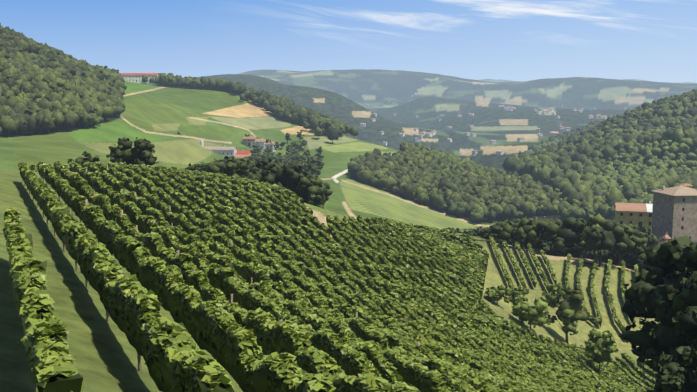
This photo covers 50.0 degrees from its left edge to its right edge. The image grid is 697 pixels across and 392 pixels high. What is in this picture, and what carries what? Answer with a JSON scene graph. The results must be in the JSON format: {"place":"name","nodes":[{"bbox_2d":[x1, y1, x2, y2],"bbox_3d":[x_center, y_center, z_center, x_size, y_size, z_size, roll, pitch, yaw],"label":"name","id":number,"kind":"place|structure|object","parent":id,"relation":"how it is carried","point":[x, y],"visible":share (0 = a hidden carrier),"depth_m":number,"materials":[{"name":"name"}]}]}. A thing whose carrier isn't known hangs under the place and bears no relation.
{"place":"outdoors","nodes":[
{"label":"outdoors","id":0,"kind":"place"},
{"bbox_2d":[0,69,696,391],"bbox_3d":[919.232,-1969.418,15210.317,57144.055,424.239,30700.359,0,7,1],"label":"grassy terrain","id":1,"kind":"structure","parent":0,"point":[102,351],"depth_m":566.95,"materials":[{"name":"green plant"}]},
{"bbox_2d":[12,163,647,387],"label":"vineyard posts","id":2,"kind":"object","parent":1,"relation":"on","point":[107,314],"visible":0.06,"depth_m":49.23,"materials":[{"name":"brown wood"}]},
{"bbox_2d":[3,161,658,391],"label":"grapevines","id":3,"kind":"object","parent":1,"relation":"on","point":[54,357],"depth_m":50.98,"materials":[{"name":"green plant"}]},
{"bbox_2d":[0,22,696,223],"bbox_3d":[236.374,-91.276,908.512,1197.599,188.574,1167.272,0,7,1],"label":"forest trees","id":4,"kind":"object","parent":1,"relation":"on","point":[584,171],"visible":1,"depth_m":562.09,"materials":[{"name":"green plant"}]},
{"bbox_2d":[67,66,696,391],"bbox_3d":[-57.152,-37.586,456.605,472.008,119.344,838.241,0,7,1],"label":"trees","id":5,"kind":"object","parent":1,"relation":"on","point":[662,290],"visible":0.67,"depth_m":125.95,"materials":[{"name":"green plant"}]},
{"bbox_2d":[121,72,696,242],"bbox_3d":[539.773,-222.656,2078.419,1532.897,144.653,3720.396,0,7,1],"label":"building walls","id":6,"kind":"structure","parent":1,"relation":"on","point":[672,217],"depth_m":269.71,"materials":[{"name":"beige stone"}]},
{"bbox_2d":[121,73,696,237],"bbox_3d":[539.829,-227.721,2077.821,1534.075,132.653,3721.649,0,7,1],"label":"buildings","id":7,"kind":"structure","parent":6,"relation":"on","point":[681,190],"depth_m":287.00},
{"bbox_2d":[0,0,696,82],"label":"sky","id":8,"kind":"structure","parent":0,"point":[513,40],"materials":[{"name":"blue"}]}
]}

